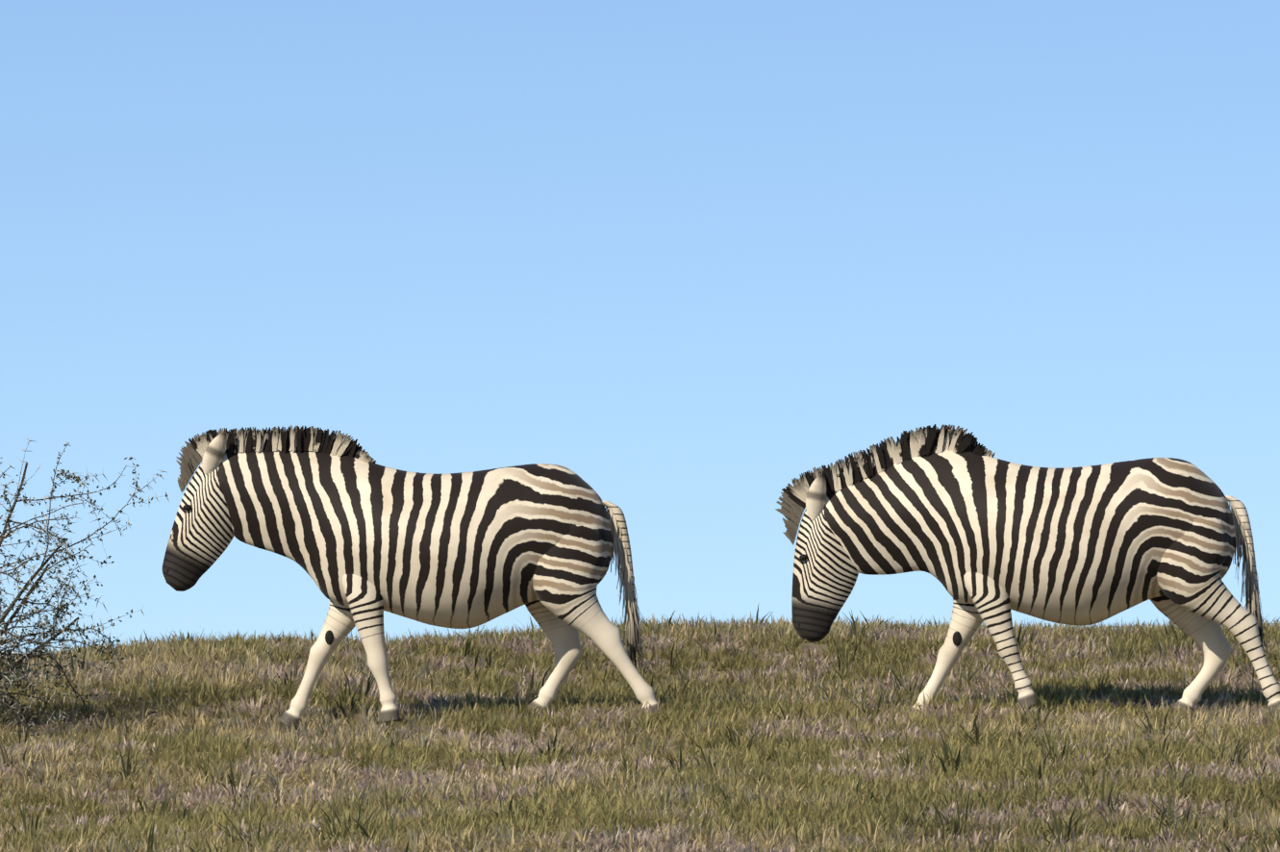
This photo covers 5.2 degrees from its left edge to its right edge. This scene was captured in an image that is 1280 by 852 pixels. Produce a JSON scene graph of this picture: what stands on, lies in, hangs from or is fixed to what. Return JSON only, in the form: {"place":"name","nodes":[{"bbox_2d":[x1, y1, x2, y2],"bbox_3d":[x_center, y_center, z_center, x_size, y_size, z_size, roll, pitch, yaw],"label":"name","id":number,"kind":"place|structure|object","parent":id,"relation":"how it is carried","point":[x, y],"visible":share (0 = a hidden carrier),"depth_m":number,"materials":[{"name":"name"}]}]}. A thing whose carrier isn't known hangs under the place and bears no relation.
{"place":"outdoors","nodes":[
{"label":"outdoors","id":0,"kind":"place"},
{"bbox_2d":[0,605,1279,851],"bbox_3d":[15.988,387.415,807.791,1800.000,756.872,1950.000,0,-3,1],"label":"ground","id":1,"kind":"structure","parent":0,"point":[154,715],"depth_m":69.78,"materials":[{"name":"plant"}]},
{"bbox_2d":[0,437,168,740],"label":"thorn bush","id":2,"kind":"object","parent":1,"relation":"on","point":[12,669],"visible":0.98,"depth_m":72.14,"materials":[{"name":"brown plant"}]},
{"bbox_2d":[162,425,662,729],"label":"zebra","id":3,"kind":"object","parent":1,"relation":"on","point":[356,533],"visible":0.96,"depth_m":71.44},
{"bbox_2d":[775,424,1279,714],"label":"zebra","id":4,"kind":"object","parent":1,"relation":"on","point":[981,534],"visible":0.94,"depth_m":70.98},
{"bbox_2d":[0,0,1279,656],"label":"sky","id":5,"kind":"structure","parent":0,"point":[689,260],"materials":[{"name":"blue"}]}
]}

